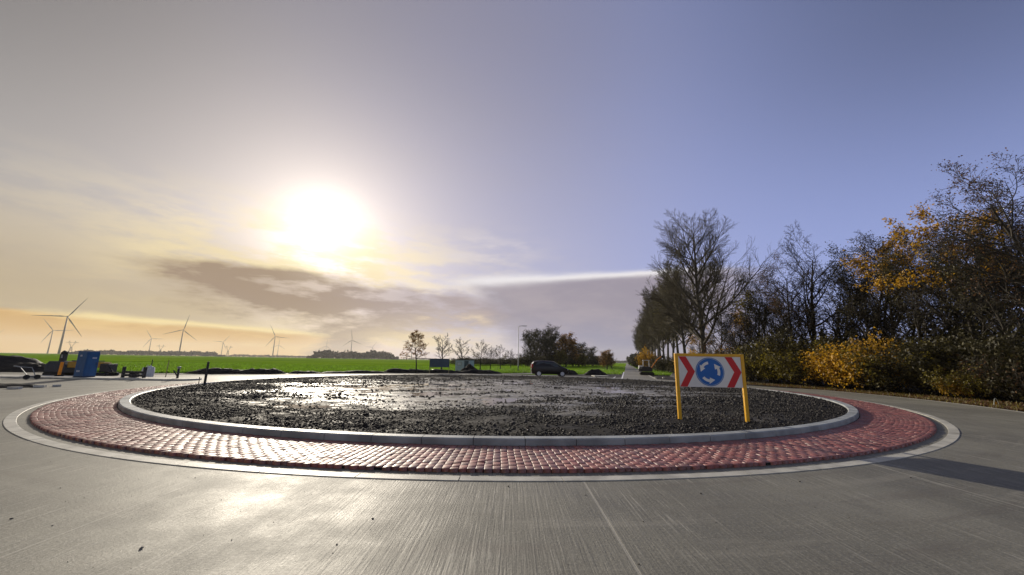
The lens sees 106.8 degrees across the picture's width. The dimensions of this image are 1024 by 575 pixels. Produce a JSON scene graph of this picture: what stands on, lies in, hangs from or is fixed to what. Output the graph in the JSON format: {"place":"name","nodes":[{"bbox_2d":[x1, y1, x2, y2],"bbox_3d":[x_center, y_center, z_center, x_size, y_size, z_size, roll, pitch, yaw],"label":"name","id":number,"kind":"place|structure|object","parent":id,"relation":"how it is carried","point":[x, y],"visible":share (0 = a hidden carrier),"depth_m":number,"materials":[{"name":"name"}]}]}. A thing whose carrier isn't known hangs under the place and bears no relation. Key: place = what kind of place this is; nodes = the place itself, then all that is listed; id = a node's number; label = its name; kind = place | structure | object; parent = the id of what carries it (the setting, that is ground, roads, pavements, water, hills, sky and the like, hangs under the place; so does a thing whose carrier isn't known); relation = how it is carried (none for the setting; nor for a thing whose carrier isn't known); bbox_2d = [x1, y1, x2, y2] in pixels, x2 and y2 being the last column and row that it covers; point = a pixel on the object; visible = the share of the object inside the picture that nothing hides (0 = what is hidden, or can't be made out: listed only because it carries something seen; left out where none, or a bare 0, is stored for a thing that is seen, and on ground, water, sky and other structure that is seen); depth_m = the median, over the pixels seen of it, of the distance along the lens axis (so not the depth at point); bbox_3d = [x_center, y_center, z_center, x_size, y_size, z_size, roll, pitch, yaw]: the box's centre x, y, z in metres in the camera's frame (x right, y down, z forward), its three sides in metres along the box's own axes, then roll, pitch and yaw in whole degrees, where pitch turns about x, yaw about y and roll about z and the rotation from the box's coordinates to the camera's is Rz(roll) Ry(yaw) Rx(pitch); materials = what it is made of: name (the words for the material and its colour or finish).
{"place":"outdoors","nodes":[
{"label":"outdoors","id":0,"kind":"place"},
{"bbox_2d":[183,368,285,373],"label":"earth bank","id":1,"kind":"structure","parent":0,"point":[238,371],"depth_m":35.33,"materials":[{"name":"soil"}]},
{"bbox_2d":[0,353,642,374],"bbox_3d":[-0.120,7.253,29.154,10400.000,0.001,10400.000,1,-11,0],"label":"ground","id":2,"kind":"structure","parent":0,"point":[48,357],"depth_m":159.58,"materials":[{"name":"green plant"}]},
{"bbox_2d":[35,303,81,353],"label":"wind turbine","id":3,"kind":"object","parent":2,"relation":"on","point":[61,341],"visible":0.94,"depth_m":1021.90,"materials":[{"name":"white metal"}]},
{"bbox_2d":[69,349,225,356],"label":"distant wood","id":4,"kind":"object","parent":2,"relation":"on","point":[156,353],"visible":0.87,"depth_m":1206.39,"materials":[{"name":"green plant"}]},
{"bbox_2d":[228,354,305,357],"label":"distant wood","id":5,"kind":"object","parent":2,"relation":"on","point":[244,355],"visible":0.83,"depth_m":1890.76,"materials":[{"name":"green plant"}]},
{"bbox_2d":[306,349,398,359],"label":"distant wood","id":6,"kind":"object","parent":2,"relation":"on","point":[371,354],"visible":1,"depth_m":1004.00,"materials":[{"name":"green plant"}]},
{"bbox_2d":[434,333,452,368],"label":"young tree","id":7,"kind":"object","parent":2,"relation":"on","point":[442,348],"visible":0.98,"depth_m":48.81,"materials":[{"name":"brown plant"}]},
{"bbox_2d":[455,360,474,370],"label":"site hut","id":8,"kind":"object","parent":2,"relation":"on","point":[460,365],"visible":0.71,"depth_m":51.47,"materials":[{"name":"metal"}]},
{"bbox_2d":[450,356,485,364],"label":"shrub","id":9,"kind":"object","parent":2,"relation":"on","point":[476,361],"visible":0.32,"depth_m":116.51,"materials":[{"name":"green plant"}]},
{"bbox_2d":[470,340,492,369],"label":"young tree","id":10,"kind":"object","parent":2,"relation":"on","point":[484,347],"visible":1,"depth_m":59.91,"materials":[{"name":"brown plant"}]},
{"bbox_2d":[505,353,550,366],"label":"shrub","id":11,"kind":"object","parent":2,"relation":"on","point":[526,361],"visible":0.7,"depth_m":109.04,"materials":[{"name":"green plant"}]},
{"bbox_2d":[520,330,542,360],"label":"grove tree","id":12,"kind":"object","parent":2,"relation":"on","point":[527,338],"visible":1,"depth_m":108.60,"materials":[{"name":"green plant"}]},
{"bbox_2d":[523,327,543,355],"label":"grove tree","id":13,"kind":"object","parent":2,"relation":"on","point":[531,332],"visible":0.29,"depth_m":128.73,"materials":[{"name":"green plant"}]},
{"bbox_2d":[532,327,558,359],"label":"grove tree","id":14,"kind":"object","parent":2,"relation":"on","point":[542,337],"visible":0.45,"depth_m":124.11,"materials":[{"name":"green plant"}]},
{"bbox_2d":[539,323,561,355],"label":"grove tree","id":15,"kind":"object","parent":2,"relation":"on","point":[551,346],"visible":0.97,"depth_m":118.88,"materials":[{"name":"green plant"}]},
{"bbox_2d":[552,350,567,364],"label":"grove tree","id":16,"kind":"object","parent":2,"relation":"on","point":[557,354],"visible":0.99,"depth_m":114.61,"materials":[{"name":"green plant"}]},
{"bbox_2d":[555,331,582,366],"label":"grove tree","id":17,"kind":"object","parent":2,"relation":"on","point":[562,340],"visible":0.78,"depth_m":120.19,"materials":[{"name":"brown plant"}]},
{"bbox_2d":[574,353,587,366],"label":"grove tree","id":18,"kind":"object","parent":2,"relation":"on","point":[581,359],"visible":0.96,"depth_m":129.82,"materials":[{"name":"brown plant"}]},
{"bbox_2d":[574,366,624,374],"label":"verge grass","id":19,"kind":"structure","parent":2,"relation":"on","point":[616,370],"depth_m":75.74,"materials":[{"name":"green plant"}]},
{"bbox_2d":[596,349,615,368],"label":"grove tree","id":20,"kind":"object","parent":2,"relation":"on","point":[608,359],"visible":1,"depth_m":79.62,"materials":[{"name":"orange plant"}]},
{"bbox_2d":[634,348,656,366],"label":"shrub","id":21,"kind":"object","parent":2,"relation":"on","point":[642,355],"visible":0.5,"depth_m":84.88,"materials":[{"name":"orange plant"}]},
{"bbox_2d":[429,359,449,372],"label":"notice board","id":22,"kind":"object","parent":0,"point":[439,362],"visible":0.8,"depth_m":45.90,"materials":[{"name":"blue metal"}]},
{"bbox_2d":[130,374,847,435],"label":"island soil","id":23,"kind":"structure","parent":0,"point":[494,386],"depth_m":11.88,"materials":[{"name":"soil"}]},
{"bbox_2d":[265,379,670,409],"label":"puddle water","id":24,"kind":"structure","parent":23,"relation":"on","point":[492,401],"depth_m":17.76,"materials":[{"name":"grey liquid"}]},
{"bbox_2d":[674,353,749,421],"bbox_3d":[5.160,2.728,9.843,1.774,2.000,0.082,1,-11,2],"label":"roundabout sign","id":25,"kind":"object","parent":23,"relation":"on","point":[710,370],"visible":0.9,"depth_m":9.91,"materials":[{"name":"white metal"}]},
{"bbox_2d":[0,364,1023,574],"bbox_3d":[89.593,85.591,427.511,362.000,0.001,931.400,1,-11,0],"label":"road","id":26,"kind":"structure","parent":0,"point":[115,516],"depth_m":3.96,"materials":[{"name":"concrete"}]},
{"bbox_2d":[0,383,35,387],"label":"kerb","id":27,"kind":"structure","parent":26,"relation":"on","point":[4,385],"depth_m":17.67,"materials":[{"name":"concrete"}]},
{"bbox_2d":[0,355,44,371],"bbox_3d":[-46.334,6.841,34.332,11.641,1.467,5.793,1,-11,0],"label":"car","id":28,"kind":"object","parent":26,"relation":"on","point":[7,363],"visible":0.75,"depth_m":33.35,"materials":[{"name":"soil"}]},
{"bbox_2d":[42,350,118,375],"bbox_3d":[-31.440,5.599,28.088,3.976,1.825,1.339,4,-11,-14],"label":"paving machine","id":29,"kind":"object","parent":26,"relation":"on","point":[106,368],"visible":0.76,"depth_m":27.68,"materials":[{"name":"metal"}]},
{"bbox_2d":[0,374,201,380],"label":"traffic island","id":30,"kind":"structure","parent":26,"relation":"on","point":[107,378],"depth_m":24.12,"materials":[{"name":"concrete"}]},
{"bbox_2d":[73,351,100,376],"bbox_3d":[-27.831,5.015,24.913,0.713,1.655,0.742,0,-11,6],"label":"portable toilet","id":31,"kind":"object","parent":30,"relation":"on","point":[87,364],"visible":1,"depth_m":24.69,"materials":[{"name":"blue plastic"}]},
{"bbox_2d":[121,367,147,377],"bbox_3d":[-24.933,5.618,25.239,1.700,0.700,0.390,0,-11,6],"label":"barrier","id":32,"kind":"object","parent":30,"relation":"on","point":[142,374],"visible":0.97,"depth_m":25.06,"materials":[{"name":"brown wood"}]},
{"bbox_2d":[3,386,959,481],"bbox_3d":[-0.769,5.985,22.726,35.960,0.024,35.960,1,-11,0],"label":"concrete strip","id":33,"kind":"object","parent":26,"relation":"on","point":[11,425],"visible":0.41,"depth_m":5.65,"materials":[{"name":"grey concrete"}]},
{"bbox_2d":[30,380,936,472],"bbox_3d":[-0.769,5.966,22.729,35.184,0.079,35.184,1,-11,0],"label":"brick apron","id":34,"kind":"object","parent":26,"relation":"on","point":[110,424],"visible":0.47,"depth_m":6.82,"materials":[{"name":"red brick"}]},
{"bbox_2d":[118,374,858,445],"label":"kerb","id":35,"kind":"structure","parent":26,"relation":"on","point":[125,405],"depth_m":7.55,"materials":[{"name":"concrete"}]},
{"bbox_2d":[530,361,568,375],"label":"parked car","id":36,"kind":"object","parent":26,"relation":"on","point":[539,368],"visible":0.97,"depth_m":40.59,"materials":[{"name":"paint"}]},
{"bbox_2d":[638,355,663,374],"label":"mini digger","id":37,"kind":"object","parent":26,"relation":"on","point":[646,370],"visible":0.96,"depth_m":51.55,"materials":[{"name":"metal"}]},
{"bbox_2d":[648,375,1023,412],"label":"road edge","id":38,"kind":"object","parent":26,"relation":"on","point":[903,397],"visible":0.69,"depth_m":18.72,"materials":[{"name":"concrete"}]},
{"bbox_2d":[0,0,1023,360],"label":"sky","id":39,"kind":"structure","parent":0,"point":[313,172],"materials":[{"name":"blue"}]},
{"bbox_2d":[16,372,1018,410],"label":"bare earth","id":40,"kind":"structure","parent":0,"point":[667,377],"depth_m":37.45,"materials":[{"name":"soil"}]},
{"bbox_2d":[288,370,387,373],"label":"earth bank","id":41,"kind":"structure","parent":40,"relation":"on","point":[326,372],"depth_m":39.95,"materials":[{"name":"soil"}]},
{"bbox_2d":[399,329,429,372],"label":"oak tree","id":42,"kind":"object","parent":40,"relation":"on","point":[415,343],"visible":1,"depth_m":44.50,"materials":[{"name":"brown plant"}]},
{"bbox_2d":[383,368,501,373],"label":"earth bank","id":43,"kind":"structure","parent":40,"relation":"on","point":[395,370],"depth_m":46.21,"materials":[{"name":"soil"}]},
{"bbox_2d":[584,369,606,374],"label":"earth mound","id":44,"kind":"object","parent":40,"relation":"on","point":[595,372],"visible":0.94,"depth_m":48.24,"materials":[{"name":"soil"}]},
{"bbox_2d":[457,366,625,373],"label":"path","id":45,"kind":"structure","parent":0,"point":[505,373],"depth_m":48.66,"materials":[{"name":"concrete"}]},
{"bbox_2d":[666,370,1023,411],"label":"woodland floor","id":46,"kind":"structure","parent":0,"point":[899,391],"depth_m":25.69,"materials":[{"name":"green plant"}]},
{"bbox_2d":[633,307,655,355],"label":"poplar tree","id":47,"kind":"object","parent":46,"relation":"on","point":[644,340],"visible":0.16,"depth_m":137.50,"materials":[{"name":"brown plant"}]},
{"bbox_2d":[634,285,661,358],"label":"poplar tree","id":48,"kind":"object","parent":46,"relation":"on","point":[646,305],"visible":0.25,"depth_m":109.84,"materials":[{"name":"brown plant"}]},
{"bbox_2d":[640,291,671,357],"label":"poplar tree","id":49,"kind":"object","parent":46,"relation":"on","point":[650,325],"visible":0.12,"depth_m":117.11,"materials":[{"name":"brown plant"}]},
{"bbox_2d":[643,303,670,369],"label":"poplar tree","id":50,"kind":"object","parent":46,"relation":"on","point":[656,341],"visible":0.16,"depth_m":100.07,"materials":[{"name":"brown plant"}]},
{"bbox_2d":[650,354,673,371],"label":"shrub","id":51,"kind":"object","parent":46,"relation":"on","point":[661,364],"visible":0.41,"depth_m":64.84,"materials":[{"name":"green plant"}]},
{"bbox_2d":[650,286,678,370],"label":"poplar tree","id":52,"kind":"object","parent":46,"relation":"on","point":[667,342],"visible":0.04,"depth_m":89.72,"materials":[{"name":"brown plant"}]},
{"bbox_2d":[648,272,694,352],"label":"poplar tree","id":53,"kind":"object","parent":46,"relation":"on","point":[676,340],"visible":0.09,"depth_m":73.07,"materials":[{"name":"brown plant"}]},
{"bbox_2d":[651,282,698,359],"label":"poplar tree","id":54,"kind":"object","parent":46,"relation":"on","point":[672,343],"visible":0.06,"depth_m":80.14,"materials":[{"name":"brown plant"}]},
{"bbox_2d":[649,262,709,352],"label":"poplar tree","id":55,"kind":"object","parent":46,"relation":"on","point":[681,334],"visible":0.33,"depth_m":63.27,"materials":[{"name":"brown plant"}]},
{"bbox_2d":[686,324,714,353],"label":"woodland tree","id":56,"kind":"object","parent":46,"relation":"on","point":[695,340],"visible":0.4,"depth_m":64.25,"materials":[{"name":"brown plant"}]},
{"bbox_2d":[637,208,785,353],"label":"poplar tree","id":57,"kind":"object","parent":46,"relation":"on","point":[680,254],"visible":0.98,"depth_m":48.02,"materials":[{"name":"brown plant"}]},
{"bbox_2d":[706,303,736,351],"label":"woodland tree","id":58,"kind":"object","parent":46,"relation":"on","point":[713,336],"visible":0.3,"depth_m":52.63,"materials":[{"name":"brown plant"}]},
{"bbox_2d":[695,331,761,379],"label":"shrub","id":59,"kind":"object","parent":46,"relation":"on","point":[718,347],"visible":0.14,"depth_m":42.11,"materials":[{"name":"green plant"}]},
{"bbox_2d":[709,296,753,348],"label":"woodland tree","id":60,"kind":"object","parent":46,"relation":"on","point":[725,330],"visible":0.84,"depth_m":41.31,"materials":[{"name":"brown plant"}]},
{"bbox_2d":[722,307,751,349],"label":"woodland tree","id":61,"kind":"object","parent":46,"relation":"on","point":[738,312],"visible":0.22,"depth_m":48.44,"materials":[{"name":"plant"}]},
{"bbox_2d":[721,335,780,381],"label":"shrub","id":62,"kind":"object","parent":46,"relation":"on","point":[748,340],"visible":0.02,"depth_m":37.51,"materials":[{"name":"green plant"}]},
{"bbox_2d":[731,345,781,382],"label":"shrub","id":63,"kind":"object","parent":46,"relation":"on","point":[746,366],"visible":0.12,"depth_m":35.16,"materials":[{"name":"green plant"}]},
{"bbox_2d":[731,268,787,381],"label":"woodland tree","id":64,"kind":"object","parent":46,"relation":"on","point":[742,304],"visible":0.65,"depth_m":39.35,"materials":[{"name":"brown plant"}]},
{"bbox_2d":[726,271,797,380],"bbox_3d":[25.892,4.019,39.310,7.336,11.354,6.491,-1,-11,9],"label":"woodland tree","id":65,"kind":"object","parent":46,"relation":"on","point":[759,302],"visible":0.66,"depth_m":39.15,"materials":[{"name":"brown plant"}]},
{"bbox_2d":[730,325,836,384],"bbox_3d":[24.687,5.775,33.765,7.501,5.675,8.328,2,-11,-6],"label":"shrub","id":66,"kind":"object","parent":46,"relation":"on","point":[773,340],"visible":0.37,"depth_m":33.12,"materials":[{"name":"green plant"}]},
{"bbox_2d":[748,346,820,383],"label":"shrub","id":67,"kind":"object","parent":46,"relation":"on","point":[770,375],"visible":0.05,"depth_m":34.14,"materials":[{"name":"green plant"}]},
{"bbox_2d":[757,287,817,341],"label":"woodland tree","id":68,"kind":"object","parent":46,"relation":"on","point":[784,318],"visible":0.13,"depth_m":41.76,"materials":[{"name":"brown plant"}]},
{"bbox_2d":[755,251,826,383],"bbox_3d":[24.935,2.579,33.996,5.156,12.144,5.857,-2,-11,16],"label":"woodland tree","id":69,"kind":"object","parent":46,"relation":"on","point":[778,309],"visible":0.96,"depth_m":34.38,"materials":[{"name":"brown plant"}]},
{"bbox_2d":[746,334,844,385],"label":"shrub","id":70,"kind":"object","parent":46,"relation":"on","point":[759,361],"visible":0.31,"depth_m":32.05,"materials":[{"name":"green plant"}]},
{"bbox_2d":[763,339,866,387],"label":"shrub","id":71,"kind":"object","parent":46,"relation":"on","point":[797,370],"visible":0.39,"depth_m":30.33,"materials":[{"name":"green plant"}]},
{"bbox_2d":[761,220,869,383],"bbox_3d":[28.373,1.498,35.338,9.078,14.990,7.980,-2,-11,16],"label":"woodland tree","id":72,"kind":"object","parent":46,"relation":"on","point":[804,301],"visible":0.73,"depth_m":34.98,"materials":[{"name":"brown plant"}]},
{"bbox_2d":[794,337,865,387],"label":"shrub","id":73,"kind":"object","parent":46,"relation":"on","point":[815,380],"visible":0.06,"depth_m":29.94,"materials":[{"name":"green plant"}]},
{"bbox_2d":[804,268,871,337],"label":"woodland tree","id":74,"kind":"object","parent":46,"relation":"on","point":[832,302],"visible":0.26,"depth_m":35.20,"materials":[{"name":"brown plant"}]},
{"bbox_2d":[801,240,877,385],"bbox_3d":[28.593,2.159,32.888,6.086,12.690,5.300,-10,-15,43],"label":"woodland tree","id":75,"kind":"object","parent":46,"relation":"on","point":[827,320],"visible":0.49,"depth_m":32.90,"materials":[{"name":"brown plant"}]},
{"bbox_2d":[795,320,897,386],"bbox_3d":[28.145,5.348,31.653,7.612,5.652,7.196,2,-11,-8],"label":"shrub","id":76,"kind":"object","parent":46,"relation":"on","point":[826,331],"visible":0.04,"depth_m":32.38,"materials":[{"name":"green plant"}]},
{"bbox_2d":[798,335,895,389],"bbox_3d":[24.465,5.366,27.521,5.468,3.918,6.969,3,-11,-10],"label":"shrub","id":77,"kind":"object","parent":46,"relation":"on","point":[814,367],"visible":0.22,"depth_m":27.83,"materials":[{"name":"green plant"}]},
{"bbox_2d":[811,327,913,391],"bbox_3d":[24.668,4.865,25.766,5.943,4.245,7.575,10,-14,-40],"label":"shrub","id":78,"kind":"object","parent":46,"relation":"on","point":[836,365],"visible":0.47,"depth_m":25.70,"materials":[{"name":"plant"}]},
{"bbox_2d":[839,279,898,339],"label":"woodland tree","id":79,"kind":"object","parent":46,"relation":"on","point":[866,311],"visible":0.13,"depth_m":32.69,"materials":[{"name":"brown plant"}]},
{"bbox_2d":[819,226,930,388],"bbox_3d":[28.330,1.608,29.636,7.167,12.536,8.099,-3,-12,19],"label":"woodland tree","id":80,"kind":"object","parent":46,"relation":"on","point":[849,292],"visible":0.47,"depth_m":29.47,"materials":[{"name":"dark twig"},{"name":"gold leaf"},{"name":"dark bark"}]},
{"bbox_2d":[822,328,934,390],"bbox_3d":[27.384,5.218,28.107,8.328,4.673,7.501,-3,-12,18],"label":"shrub","id":81,"kind":"object","parent":46,"relation":"on","point":[850,336],"visible":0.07,"depth_m":28.39,"materials":[{"name":"green plant"}]},
{"bbox_2d":[837,233,919,336],"bbox_3d":[32.187,1.887,32.839,5.466,13.351,5.956,8,-13,-33],"label":"woodland tree","id":82,"kind":"object","parent":46,"relation":"on","point":[879,286],"visible":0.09,"depth_m":32.98,"materials":[{"name":"brown plant"}]},
{"bbox_2d":[747,382,1023,410],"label":"fallen leaves","id":83,"kind":"object","parent":46,"relation":"on","point":[947,400],"visible":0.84,"depth_m":20.56,"materials":[{"name":"brown plant"}]},
{"bbox_2d":[838,217,938,389],"bbox_3d":[27.958,1.242,27.710,5.580,12.513,5.425,6,-12,-22],"label":"woodland tree","id":84,"kind":"object","parent":46,"relation":"on","point":[866,267],"visible":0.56,"depth_m":27.90,"materials":[{"name":"brown plant"}]},
{"bbox_2d":[831,338,962,396],"bbox_3d":[24.922,5.061,24.461,6.494,3.370,7.290,6,-12,-24],"label":"shrub","id":85,"kind":"object","parent":46,"relation":"on","point":[870,372],"visible":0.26,"depth_m":23.85,"materials":[{"name":"green plant"}]},
{"bbox_2d":[886,285,950,339],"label":"woodland tree","id":86,"kind":"object","parent":46,"relation":"on","point":[912,319],"visible":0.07,"depth_m":32.77,"materials":[{"name":"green plant"}]},
{"bbox_2d":[849,336,988,395],"bbox_3d":[25.175,4.657,23.127,5.770,3.783,6.406,3,-11,-10],"label":"shrub","id":87,"kind":"object","parent":46,"relation":"on","point":[895,372],"visible":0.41,"depth_m":23.02,"materials":[{"name":"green plant"}]},
{"bbox_2d":[871,231,969,392],"bbox_3d":[26.890,1.480,24.570,4.687,10.753,5.471,0,-11,4],"label":"woodland tree","id":88,"kind":"object","parent":46,"relation":"on","point":[916,321],"visible":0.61,"depth_m":25.38,"materials":[{"name":"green plant"}]},
{"bbox_2d":[889,324,1007,397],"bbox_3d":[25.656,4.244,22.374,5.536,4.211,5.855,-5,-12,28],"label":"shrub","id":89,"kind":"object","parent":46,"relation":"on","point":[928,362],"visible":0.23,"depth_m":21.88,"materials":[{"name":"green plant"}]},
{"bbox_2d":[877,202,1023,397],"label":"woodland tree","id":90,"kind":"object","parent":46,"relation":"on","point":[922,214],"visible":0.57,"depth_m":22.93,"materials":[{"name":"brown plant"}]},
{"bbox_2d":[879,209,1023,393],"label":"woodland tree","id":91,"kind":"object","parent":46,"relation":"on","point":[941,293],"visible":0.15,"depth_m":24.82,"materials":[{"name":"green plant"}]},
{"bbox_2d":[930,373,982,398],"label":"shrub","id":92,"kind":"object","parent":46,"relation":"on","point":[960,392],"visible":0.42,"depth_m":20.34,"materials":[{"name":"green plant"}]},
{"bbox_2d":[905,311,1023,353],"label":"shrub","id":93,"kind":"object","parent":46,"relation":"on","point":[945,334],"visible":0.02,"depth_m":24.11,"materials":[{"name":"green plant"}]},
{"bbox_2d":[909,147,1023,319],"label":"woodland tree","id":94,"kind":"object","parent":46,"relation":"on","point":[1015,239],"visible":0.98,"depth_m":19.63,"materials":[{"name":"brown plant"}]},
{"bbox_2d":[913,207,1023,345],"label":"woodland tree","id":95,"kind":"object","parent":46,"relation":"on","point":[999,318],"visible":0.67,"depth_m":20.63,"materials":[{"name":"brown plant"}]},
{"bbox_2d":[921,361,1017,400],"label":"shrub","id":96,"kind":"object","parent":46,"relation":"on","point":[945,378],"visible":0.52,"depth_m":19.93,"materials":[{"name":"green plant"}]},
{"bbox_2d":[917,189,1023,329],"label":"woodland tree","id":97,"kind":"object","parent":46,"relation":"on","point":[1019,228],"visible":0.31,"depth_m":22.06,"materials":[{"name":"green plant"}]},
{"bbox_2d":[919,321,1023,401],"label":"shrub","id":98,"kind":"object","parent":46,"relation":"on","point":[1000,338],"visible":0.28,"depth_m":20.02,"materials":[{"name":"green plant"}]},
{"bbox_2d":[938,226,1023,339],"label":"woodland tree","id":99,"kind":"object","parent":46,"relation":"on","point":[998,299],"visible":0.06,"depth_m":23.73,"materials":[{"name":"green plant"}]},
{"bbox_2d":[944,351,1023,402],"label":"shrub","id":100,"kind":"object","parent":46,"relation":"on","point":[988,370],"visible":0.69,"depth_m":18.48,"materials":[{"name":"green plant"}]},
{"bbox_2d":[961,330,1023,399],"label":"shrub","id":101,"kind":"object","parent":46,"relation":"on","point":[996,380],"visible":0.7,"depth_m":18.32,"materials":[{"name":"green plant"}]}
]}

